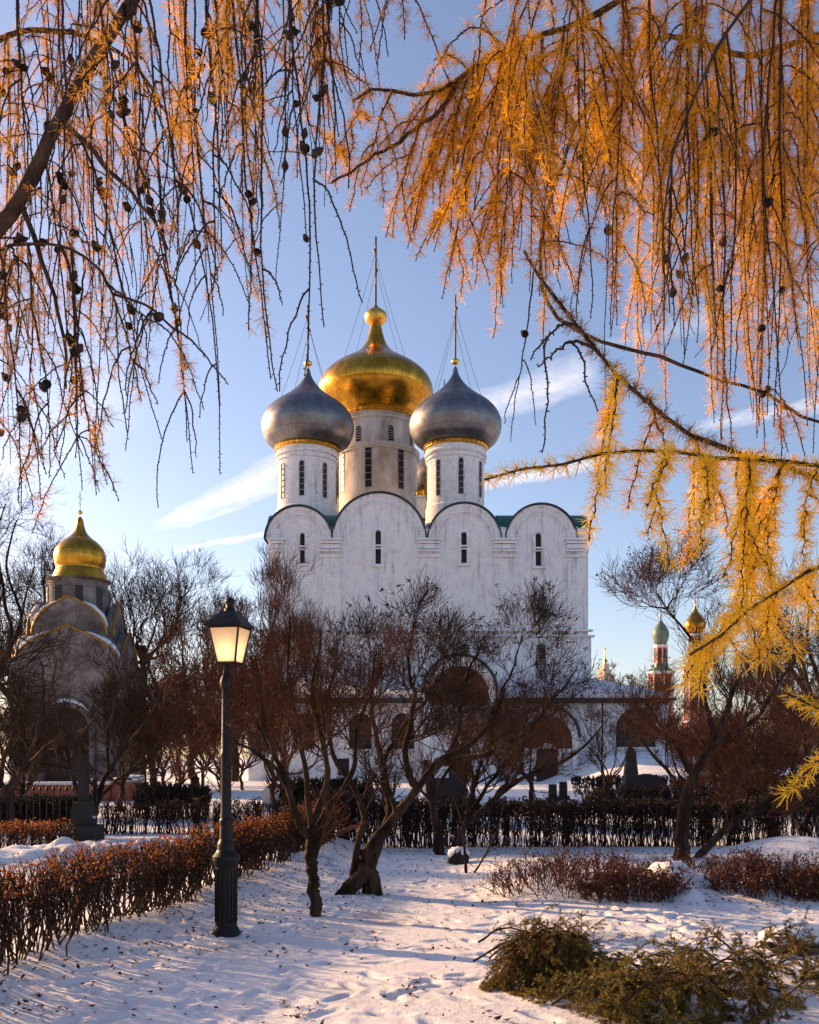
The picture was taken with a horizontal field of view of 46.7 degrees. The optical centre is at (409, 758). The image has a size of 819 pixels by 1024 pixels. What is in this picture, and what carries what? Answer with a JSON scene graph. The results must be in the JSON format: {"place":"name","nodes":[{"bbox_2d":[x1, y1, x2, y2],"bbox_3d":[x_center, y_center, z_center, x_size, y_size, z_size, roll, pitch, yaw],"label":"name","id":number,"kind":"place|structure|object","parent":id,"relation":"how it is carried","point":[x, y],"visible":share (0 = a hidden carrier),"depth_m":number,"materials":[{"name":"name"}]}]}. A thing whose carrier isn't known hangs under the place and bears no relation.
{"place":"outdoors","nodes":[
{"label":"outdoors","id":0,"kind":"place"},
{"bbox_2d":[0,752,818,1023],"bbox_3d":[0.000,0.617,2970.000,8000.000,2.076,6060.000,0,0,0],"label":"ground","id":1,"kind":"structure","parent":0,"point":[262,985],"depth_m":8.31,"materials":[{"name":"white snow"}]},
{"bbox_2d":[0,517,67,719],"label":"tall tree","id":2,"kind":"object","parent":1,"relation":"on","point":[45,571],"visible":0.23,"depth_m":60.69,"materials":[{"name":"brown plant"}]},
{"bbox_2d":[0,817,75,848],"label":"hedge","id":3,"kind":"object","parent":1,"relation":"on","point":[49,833],"visible":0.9,"depth_m":15.38,"materials":[{"name":"orange plant"}]},
{"bbox_2d":[0,694,78,794],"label":"bare bush","id":4,"kind":"object","parent":1,"relation":"on","point":[22,782],"visible":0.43,"depth_m":26.60,"materials":[{"name":"brown plant"}]},
{"bbox_2d":[0,459,89,727],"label":"tall tree","id":5,"kind":"object","parent":1,"relation":"on","point":[9,617],"visible":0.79,"depth_m":25.00,"materials":[{"name":"brown plant"}]},
{"bbox_2d":[0,613,96,800],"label":"gnarled tree","id":6,"kind":"object","parent":1,"relation":"on","point":[27,763],"visible":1,"depth_m":16.91,"materials":[{"name":"brown plant"}]},
{"bbox_2d":[0,778,97,837],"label":"iron fence","id":7,"kind":"object","parent":1,"relation":"on","point":[12,796],"visible":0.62,"depth_m":18.88,"materials":[{"name":"black metal"}]},
{"bbox_2d":[1,792,102,832],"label":"iron fence","id":8,"kind":"object","parent":1,"relation":"on","point":[36,808],"visible":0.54,"depth_m":20.54,"materials":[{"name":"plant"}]},
{"bbox_2d":[3,775,144,800],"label":"wall","id":9,"kind":"structure","parent":1,"relation":"on","point":[113,792],"depth_m":35.83,"materials":[{"name":"red brick"}]},
{"bbox_2d":[8,496,141,781],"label":"chapel","id":10,"kind":"structure","parent":1,"relation":"on","point":[79,555],"depth_m":46.00,"materials":[{"name":"grey stone"}]},
{"bbox_2d":[46,708,88,780],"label":"door","id":11,"kind":"structure","parent":10,"relation":"in","point":[52,777],"depth_m":45.69,"materials":[{"name":"brown wood"}]},
{"bbox_2d":[61,756,104,840],"bbox_3d":[-6.295,0.785,18.300,0.622,1.680,0.622,0,0,0],"label":"stone cross","id":12,"kind":"object","parent":1,"relation":"on","point":[85,825],"visible":0.95,"depth_m":18.14,"materials":[{"name":"stone"}]},
{"bbox_2d":[0,622,202,810],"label":"gnarled tree","id":13,"kind":"object","parent":1,"relation":"on","point":[101,791],"visible":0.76,"depth_m":19.30,"materials":[{"name":"brown plant"}]},
{"bbox_2d":[44,673,181,811],"bbox_3d":[-8.816,-0.525,29.281,3.546,4.504,4.553,0,0,17],"label":"bare bush","id":14,"kind":"object","parent":1,"relation":"on","point":[128,725],"visible":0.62,"depth_m":28.51,"materials":[{"name":"brown plant"}]},
{"bbox_2d":[42,534,241,781],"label":"tall tree","id":15,"kind":"object","parent":1,"relation":"on","point":[127,593],"visible":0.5,"depth_m":60.15,"materials":[{"name":"brown plant"}]},
{"bbox_2d":[83,632,208,787],"bbox_3d":[-10.837,-2.001,39.983,5.344,7.421,4.860,0,0,28],"label":"tall tree","id":16,"kind":"object","parent":1,"relation":"on","point":[119,674],"visible":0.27,"depth_m":39.46,"materials":[{"name":"brown plant"}]},
{"bbox_2d":[102,682,207,783],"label":"rusty bush","id":17,"kind":"object","parent":1,"relation":"on","point":[163,774],"visible":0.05,"depth_m":41.85,"materials":[{"name":"orange plant"}]},
{"bbox_2d":[131,781,212,818],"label":"hedge","id":18,"kind":"object","parent":1,"relation":"on","point":[185,794],"visible":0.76,"depth_m":25.27,"materials":[{"name":"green plant"}]},
{"bbox_2d":[0,800,353,974],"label":"hedge","id":19,"kind":"object","parent":1,"relation":"on","point":[157,869],"visible":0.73,"depth_m":8.40,"materials":[{"name":"orange plant"}]},
{"bbox_2d":[133,673,220,784],"bbox_3d":[-7.363,-0.536,30.011,3.462,4.426,2.852,0,0,-34],"label":"rusty bush","id":20,"kind":"object","parent":1,"relation":"on","point":[180,778],"visible":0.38,"depth_m":29.60,"materials":[{"name":"orange plant"}]},
{"bbox_2d":[118,582,256,786],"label":"tall tree","id":21,"kind":"object","parent":1,"relation":"on","point":[194,780],"visible":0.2,"depth_m":49.09,"materials":[{"name":"brown plant"}]},
{"bbox_2d":[131,653,257,813],"bbox_3d":[-5.551,-0.654,26.605,3.012,4.672,3.455,0,0,32],"label":"rusty bush","id":22,"kind":"object","parent":1,"relation":"on","point":[203,713],"visible":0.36,"depth_m":26.52,"materials":[{"name":"orange plant"}]},
{"bbox_2d":[97,796,315,834],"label":"hedge","id":23,"kind":"object","parent":1,"relation":"on","point":[195,815],"visible":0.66,"depth_m":20.19,"materials":[{"name":"brown plant"}]},
{"bbox_2d":[161,698,253,783],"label":"rusty bush","id":24,"kind":"object","parent":1,"relation":"on","point":[206,770],"visible":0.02,"depth_m":44.97,"materials":[{"name":"orange plant"}]},
{"bbox_2d":[204,597,254,937],"bbox_3d":[-1.633,0.084,8.620,0.343,3.108,0.343,0,0,13],"label":"street lamp","id":25,"kind":"object","parent":1,"relation":"on","point":[230,628],"visible":0.95,"depth_m":8.55,"materials":[{"name":"black metal"}]},
{"bbox_2d":[0,0,468,533],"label":"larch tree","id":26,"kind":"object","parent":1,"relation":"on","point":[86,66],"visible":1,"depth_m":2.92,"materials":[{"name":"orange plant"}]},
{"bbox_2d":[192,583,284,781],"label":"tall tree","id":27,"kind":"object","parent":1,"relation":"on","point":[234,775],"visible":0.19,"depth_m":65.55,"materials":[{"name":"brown plant"}]},
{"bbox_2d":[201,692,289,789],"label":"rusty bush","id":28,"kind":"object","parent":1,"relation":"on","point":[242,772],"visible":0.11,"depth_m":47.95,"materials":[{"name":"orange plant"}]},
{"bbox_2d":[135,543,435,916],"bbox_3d":[-1.241,-0.326,9.595,3.076,3.907,1.845,0,0,-43],"label":"bare tree","id":29,"kind":"object","parent":1,"relation":"on","point":[311,832],"visible":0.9,"depth_m":9.65,"materials":[{"name":"brown plant"}]},
{"bbox_2d":[230,646,340,816],"bbox_3d":[-3.407,-0.593,25.148,3.301,4.534,3.283,0,0,0],"label":"rusty bush","id":30,"kind":"object","parent":1,"relation":"on","point":[273,779],"visible":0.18,"depth_m":24.88,"materials":[{"name":"orange plant"}]},
{"bbox_2d":[245,542,334,776],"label":"sunlit tree","id":31,"kind":"object","parent":1,"relation":"on","point":[264,604],"visible":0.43,"depth_m":55.13,"materials":[{"name":"orange plant"}]},
{"bbox_2d":[276,775,372,814],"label":"hedge","id":32,"kind":"object","parent":1,"relation":"on","point":[299,791],"visible":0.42,"depth_m":26.30,"materials":[{"name":"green plant"}]},
{"bbox_2d":[0,835,818,1023],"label":"fallen leaves","id":33,"kind":"object","parent":1,"relation":"on","point":[296,1016],"visible":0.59,"depth_m":9.02,"materials":[{"name":"brown plant"}]},
{"bbox_2d":[415,778,466,803],"bbox_3d":[1.254,1.151,33.000,2.250,0.950,0.500,0,0,0],"label":"gravestone","id":34,"kind":"object","parent":1,"relation":"on","point":[449,787],"visible":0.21,"depth_m":32.90,"materials":[{"name":"stone"}]},
{"bbox_2d":[284,563,611,895],"bbox_3d":[0.501,-0.273,11.319,3.800,3.904,3.047,0,0,0],"label":"gnarled tree","id":35,"kind":"object","parent":1,"relation":"on","point":[364,875],"visible":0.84,"depth_m":10.96,"materials":[{"name":"brown plant"}]},
{"bbox_2d":[447,846,469,864],"bbox_3d":[0.737,1.531,14.213,0.345,0.444,0.371,0,0,0],"label":"stone","id":36,"kind":"object","parent":1,"relation":"on","point":[455,855],"visible":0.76,"depth_m":14.09,"materials":[{"name":"stone"}]},
{"bbox_2d":[248,236,676,781],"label":"cathedral","id":37,"kind":"structure","parent":1,"relation":"on","point":[370,503],"depth_m":75.00,"materials":[{"name":"paint"}]},
{"bbox_2d":[296,530,308,565],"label":"window","id":38,"kind":"structure","parent":37,"relation":"in","point":[302,540],"depth_m":74.90,"materials":[{"name":"paint"}]},
{"bbox_2d":[345,712,374,750],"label":"gallery window","id":39,"kind":"structure","parent":37,"relation":"in","point":[352,738],"depth_m":68.43,"materials":[{"name":"glass"}]},
{"bbox_2d":[371,527,384,566],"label":"window","id":40,"kind":"structure","parent":37,"relation":"in","point":[379,545],"depth_m":74.90,"materials":[{"name":"paint"}]},
{"bbox_2d":[390,711,417,750],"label":"gallery window","id":41,"kind":"structure","parent":37,"relation":"in","point":[413,745],"depth_m":68.33,"materials":[{"name":"glass"}]},
{"bbox_2d":[457,529,470,565],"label":"window","id":42,"kind":"structure","parent":37,"relation":"in","point":[462,549],"depth_m":74.90,"materials":[{"name":"paint"}]},
{"bbox_2d":[532,530,545,568],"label":"window","id":43,"kind":"structure","parent":37,"relation":"in","point":[538,542],"depth_m":74.90,"materials":[{"name":"paint"}]},
{"bbox_2d":[613,708,660,749],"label":"gallery window","id":44,"kind":"structure","parent":37,"relation":"in","point":[625,737],"depth_m":68.43,"materials":[{"name":"glass"}]},
{"bbox_2d":[414,670,544,806],"bbox_3d":[2.277,-0.613,29.976,4.520,4.582,4.115,0,0,0],"label":"bare bush","id":45,"kind":"object","parent":1,"relation":"on","point":[471,780],"visible":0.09,"depth_m":29.98,"materials":[{"name":"brown plant"}]},
{"bbox_2d":[453,794,511,872],"bbox_3d":[0.992,1.062,12.903,0.812,1.148,0.247,0,0,0],"label":"sapling","id":46,"kind":"object","parent":1,"relation":"on","point":[465,855],"visible":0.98,"depth_m":12.88,"materials":[{"name":"brown plant"}]},
{"bbox_2d":[371,662,614,854],"bbox_3d":[1.549,-0.004,15.632,3.252,3.390,3.338,0,0,39],"label":"bare tree","id":47,"kind":"object","parent":1,"relation":"on","point":[471,816],"visible":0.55,"depth_m":15.53,"materials":[{"name":"brown plant"}]},
{"bbox_2d":[478,918,543,942],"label":"spruce bough","id":48,"kind":"object","parent":1,"relation":"on","point":[498,929],"visible":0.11,"depth_m":6.63,"materials":[{"name":"green plant"}]},
{"bbox_2d":[498,936,540,996],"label":"spruce bough","id":49,"kind":"object","parent":1,"relation":"on","point":[518,991],"visible":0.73,"depth_m":6.37,"materials":[{"name":"green plant"}]},
{"bbox_2d":[477,918,563,991],"bbox_3d":[0.789,1.328,6.449,0.672,0.490,0.273,0,0,-14],"label":"spruce bough","id":50,"kind":"object","parent":1,"relation":"on","point":[499,977],"visible":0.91,"depth_m":6.40,"materials":[{"name":"green plant"}]},
{"bbox_2d":[485,902,559,991],"bbox_3d":[0.735,1.281,6.563,0.524,0.587,0.383,0,0,-32],"label":"spruce bough","id":51,"kind":"object","parent":1,"relation":"on","point":[513,938],"visible":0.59,"depth_m":6.50,"materials":[{"name":"green plant"}]},
{"bbox_2d":[482,695,582,799],"bbox_3d":[4.277,-0.380,33.701,3.900,4.130,4.635,0,0,0],"label":"bare bush","id":52,"kind":"object","parent":1,"relation":"on","point":[530,793],"visible":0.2,"depth_m":33.73,"materials":[{"name":"brown plant"}]},
{"bbox_2d":[510,930,570,998],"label":"spruce bough","id":53,"kind":"object","parent":1,"relation":"on","point":[543,973],"visible":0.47,"depth_m":6.34,"materials":[{"name":"green plant"}]},
{"bbox_2d":[473,839,627,897],"bbox_3d":[1.608,1.288,10.916,1.804,0.697,1.582,0,0,0],"label":"shrub","id":54,"kind":"object","parent":1,"relation":"on","point":[519,876],"visible":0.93,"depth_m":10.82,"materials":[{"name":"orange plant"}]},
{"bbox_2d":[528,921,594,990],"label":"spruce bough","id":55,"kind":"object","parent":1,"relation":"on","point":[556,942],"visible":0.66,"depth_m":6.36,"materials":[{"name":"green plant"}]},
{"bbox_2d":[521,917,604,989],"bbox_3d":[1.034,1.326,6.485,0.618,0.500,0.354,0,0,-13],"label":"spruce bough","id":56,"kind":"object","parent":1,"relation":"on","point":[592,927],"visible":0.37,"depth_m":6.49,"materials":[{"name":"green plant"}]},
{"bbox_2d":[318,788,818,848],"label":"hedge","id":57,"kind":"object","parent":1,"relation":"on","point":[702,815],"visible":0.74,"depth_m":16.88,"materials":[{"name":"brown plant"}]},
{"bbox_2d":[320,0,818,807],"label":"larch tree","id":58,"kind":"object","parent":1,"relation":"on","point":[780,176],"visible":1,"depth_m":2.68,"materials":[{"name":"orange plant"}]},
{"bbox_2d":[541,949,599,989],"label":"spruce bough","id":59,"kind":"object","parent":1,"relation":"on","point":[568,963],"visible":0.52,"depth_m":6.33,"materials":[{"name":"green plant"}]},
{"bbox_2d":[519,958,651,1006],"bbox_3d":[1.176,1.416,6.056,0.948,0.325,0.278,0,0,3],"label":"spruce bough","id":60,"kind":"object","parent":1,"relation":"on","point":[534,990],"visible":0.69,"depth_m":6.06,"materials":[{"name":"green plant"}]},
{"bbox_2d":[533,838,657,878],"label":"shrub","id":61,"kind":"object","parent":1,"relation":"on","point":[623,859],"visible":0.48,"depth_m":11.87,"materials":[{"name":"orange plant"}]},
{"bbox_2d":[556,962,653,1015],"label":"spruce bough","id":62,"kind":"object","parent":1,"relation":"on","point":[569,1006],"visible":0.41,"depth_m":5.93,"materials":[{"name":"green plant"}]},
{"bbox_2d":[551,970,668,1023],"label":"spruce bough","id":63,"kind":"object","parent":1,"relation":"on","point":[597,979],"visible":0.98,"depth_m":5.57,"materials":[{"name":"green plant"}]},
{"bbox_2d":[572,705,653,794],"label":"bare bush","id":64,"kind":"object","parent":1,"relation":"on","point":[607,783],"visible":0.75,"depth_m":29.89,"materials":[{"name":"brown plant"}]},
{"bbox_2d":[586,951,652,1014],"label":"spruce bough","id":65,"kind":"object","parent":1,"relation":"on","point":[597,959],"visible":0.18,"depth_m":6.13,"materials":[{"name":"green plant"}]},
{"bbox_2d":[619,747,642,799],"bbox_3d":[7.705,0.599,33.000,0.930,2.100,0.682,0,0,0],"label":"gravestone","id":66,"kind":"object","parent":1,"relation":"on","point":[630,775],"visible":0.34,"depth_m":32.80,"materials":[{"name":"stone"}]},
{"bbox_2d":[564,859,698,903],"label":"shrub","id":67,"kind":"object","parent":1,"relation":"on","point":[663,885],"visible":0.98,"depth_m":10.21,"materials":[{"name":"orange plant"}]},
{"bbox_2d":[614,774,666,799],"bbox_3d":[8.500,1.097,34.000,2.550,1.094,0.500,0,0,0],"label":"gravestone","id":68,"kind":"object","parent":1,"relation":"on","point":[647,781],"visible":0.34,"depth_m":33.91,"materials":[{"name":"stone"}]},
{"bbox_2d":[594,954,687,1023],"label":"spruce bough","id":69,"kind":"object","parent":1,"relation":"on","point":[609,1018],"visible":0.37,"depth_m":5.83,"materials":[{"name":"green plant"}]},
{"bbox_2d":[585,951,703,1023],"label":"spruce bough","id":70,"kind":"object","parent":1,"relation":"on","point":[628,973],"visible":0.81,"depth_m":5.67,"materials":[{"name":"green plant"}]},
{"bbox_2d":[570,959,727,1023],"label":"spruce bough","id":71,"kind":"object","parent":1,"relation":"on","point":[607,1006],"visible":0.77,"depth_m":5.68,"materials":[{"name":"green plant"}]},
{"bbox_2d":[647,600,673,732],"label":"brick bell tower","id":72,"kind":"structure","parent":1,"relation":"on","point":[660,634],"depth_m":198.69,"materials":[{"name":"red brick"}]},
{"bbox_2d":[598,989,724,1023],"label":"spruce bough","id":73,"kind":"object","parent":1,"relation":"on","point":[704,1019],"visible":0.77,"depth_m":5.66,"materials":[{"name":"green plant"}]},
{"bbox_2d":[629,951,727,1023],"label":"spruce bough","id":74,"kind":"object","parent":1,"relation":"on","point":[677,997],"visible":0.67,"depth_m":5.64,"materials":[{"name":"green plant"}]},
{"bbox_2d":[622,954,741,1022],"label":"spruce bough","id":75,"kind":"object","parent":1,"relation":"on","point":[708,997],"visible":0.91,"depth_m":5.69,"materials":[{"name":"green plant"}]},
{"bbox_2d":[638,927,727,971],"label":"spruce bough","id":76,"kind":"object","parent":1,"relation":"on","point":[703,951],"visible":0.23,"depth_m":6.82,"materials":[{"name":"green plant"}]},
{"bbox_2d":[631,934,737,1011],"bbox_3d":[1.692,1.373,6.207,0.339,0.431,0.868,0,0,-34],"label":"spruce bough","id":77,"kind":"object","parent":1,"relation":"on","point":[651,961],"visible":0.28,"depth_m":6.29,"materials":[{"name":"green plant"}]},
{"bbox_2d":[643,848,733,874],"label":"shrub","id":78,"kind":"object","parent":1,"relation":"on","point":[710,862],"visible":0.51,"depth_m":11.91,"materials":[{"name":"orange plant"}]},
{"bbox_2d":[611,945,768,1023],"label":"spruce bough","id":79,"kind":"object","parent":1,"relation":"on","point":[727,1019],"visible":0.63,"depth_m":5.79,"materials":[{"name":"green plant"}]},
{"bbox_2d":[570,774,816,793],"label":"hedge","id":80,"kind":"object","parent":1,"relation":"on","point":[578,781],"visible":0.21,"depth_m":43.02,"materials":[{"name":"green plant"}]},
{"bbox_2d":[681,582,706,738],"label":"tower","id":81,"kind":"structure","parent":1,"relation":"on","point":[687,623],"depth_m":188.71,"materials":[{"name":"red brick"}]},
{"bbox_2d":[651,932,739,1017],"bbox_3d":[1.791,1.339,5.943,0.613,0.492,0.363,0,0,-23],"label":"spruce bough","id":82,"kind":"object","parent":1,"relation":"on","point":[693,959],"visible":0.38,"depth_m":5.93,"materials":[{"name":"green plant"}]},
{"bbox_2d":[574,783,818,812],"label":"hedge","id":83,"kind":"object","parent":1,"relation":"on","point":[631,792],"visible":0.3,"depth_m":26.94,"materials":[{"name":"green plant"}]},
{"bbox_2d":[592,517,818,859],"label":"leaning tree","id":84,"kind":"object","parent":1,"relation":"on","point":[686,793],"visible":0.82,"depth_m":13.84,"materials":[{"name":"brown plant"}]},
{"bbox_2d":[681,918,743,976],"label":"spruce bough","id":85,"kind":"object","parent":1,"relation":"on","point":[716,934],"visible":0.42,"depth_m":6.87,"materials":[{"name":"green plant"}]},
{"bbox_2d":[646,958,779,1014],"bbox_3d":[1.885,1.415,5.966,0.861,0.344,0.382,0,0,-28],"label":"spruce bough","id":86,"kind":"object","parent":1,"relation":"on","point":[726,980],"visible":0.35,"depth_m":5.97,"materials":[{"name":"green plant"}]},
{"bbox_2d":[638,686,811,823],"bbox_3d":[7.124,-0.051,20.888,3.730,3.430,3.862,0,0,37],"label":"bare bush","id":87,"kind":"object","parent":1,"relation":"on","point":[704,788],"visible":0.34,"depth_m":20.63,"materials":[{"name":"brown plant"}]},
{"bbox_2d":[685,635,782,720],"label":"tall tree","id":88,"kind":"object","parent":1,"relation":"on","point":[721,689],"visible":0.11,"depth_m":69.59,"materials":[{"name":"orange plant"}]},
{"bbox_2d":[669,656,818,835],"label":"bare bush","id":89,"kind":"object","parent":1,"relation":"on","point":[741,745],"visible":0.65,"depth_m":17.92,"materials":[{"name":"brown plant"}]},
{"bbox_2d":[699,945,795,991],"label":"spruce bough","id":90,"kind":"object","parent":1,"relation":"on","point":[751,963],"visible":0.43,"depth_m":6.40,"materials":[{"name":"green plant"}]},
{"bbox_2d":[709,968,795,1000],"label":"spruce bough","id":91,"kind":"object","parent":1,"relation":"on","point":[731,992],"visible":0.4,"depth_m":6.33,"materials":[{"name":"green plant"}]},
{"bbox_2d":[720,928,787,1005],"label":"spruce bough","id":92,"kind":"object","parent":1,"relation":"on","point":[754,961],"visible":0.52,"depth_m":6.38,"materials":[{"name":"green plant"}]},
{"bbox_2d":[700,843,818,901],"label":"shrub","id":93,"kind":"object","parent":1,"relation":"on","point":[759,874],"visible":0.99,"depth_m":10.46,"materials":[{"name":"orange plant"}]},
{"bbox_2d":[732,969,792,1023],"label":"spruce bough","id":94,"kind":"object","parent":1,"relation":"on","point":[750,1004],"visible":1,"depth_m":5.61,"materials":[{"name":"green plant"}]},
{"bbox_2d":[708,540,818,739],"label":"tall tree","id":95,"kind":"object","parent":1,"relation":"on","point":[815,669],"visible":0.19,"depth_m":23.95,"materials":[{"name":"brown plant"}]},
{"bbox_2d":[721,940,808,1011],"bbox_3d":[2.296,1.400,6.333,0.316,0.384,0.811,0,0,-18],"label":"spruce bough","id":96,"kind":"object","parent":1,"relation":"on","point":[781,986],"visible":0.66,"depth_m":6.26,"materials":[{"name":"green plant"}]},
{"bbox_2d":[712,846,818,872],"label":"shrub","id":97,"kind":"object","parent":1,"relation":"on","point":[793,862],"visible":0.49,"depth_m":12.58,"materials":[{"name":"orange plant"}]},
{"bbox_2d":[741,602,818,756],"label":"tall tree","id":98,"kind":"object","parent":1,"relation":"on","point":[781,664],"visible":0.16,"depth_m":59.82,"materials":[{"name":"orange plant"}]},
{"bbox_2d":[751,955,818,1019],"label":"spruce bough","id":99,"kind":"object","parent":1,"relation":"on","point":[814,990],"visible":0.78,"depth_m":5.84,"materials":[{"name":"green plant"}]},
{"bbox_2d":[756,920,818,987],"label":"spruce bough","id":100,"kind":"object","parent":1,"relation":"on","point":[787,937],"visible":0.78,"depth_m":6.85,"materials":[{"name":"green plant"}]},
{"bbox_2d":[758,926,818,957],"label":"stone","id":101,"kind":"object","parent":1,"relation":"on","point":[771,947],"visible":0.31,"depth_m":7.66,"materials":[{"name":"stone"}]},
{"bbox_2d":[767,950,818,985],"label":"spruce bough","id":102,"kind":"object","parent":1,"relation":"on","point":[795,979],"visible":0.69,"depth_m":6.58,"materials":[{"name":"green plant"}]},
{"bbox_2d":[770,906,818,978],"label":"spruce bough","id":103,"kind":"object","parent":1,"relation":"on","point":[810,937],"visible":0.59,"depth_m":6.92,"materials":[{"name":"green plant"}]},
{"bbox_2d":[0,0,818,758],"label":"sky","id":104,"kind":"structure","parent":0,"point":[229,511],"materials":[{"name":"blue"}]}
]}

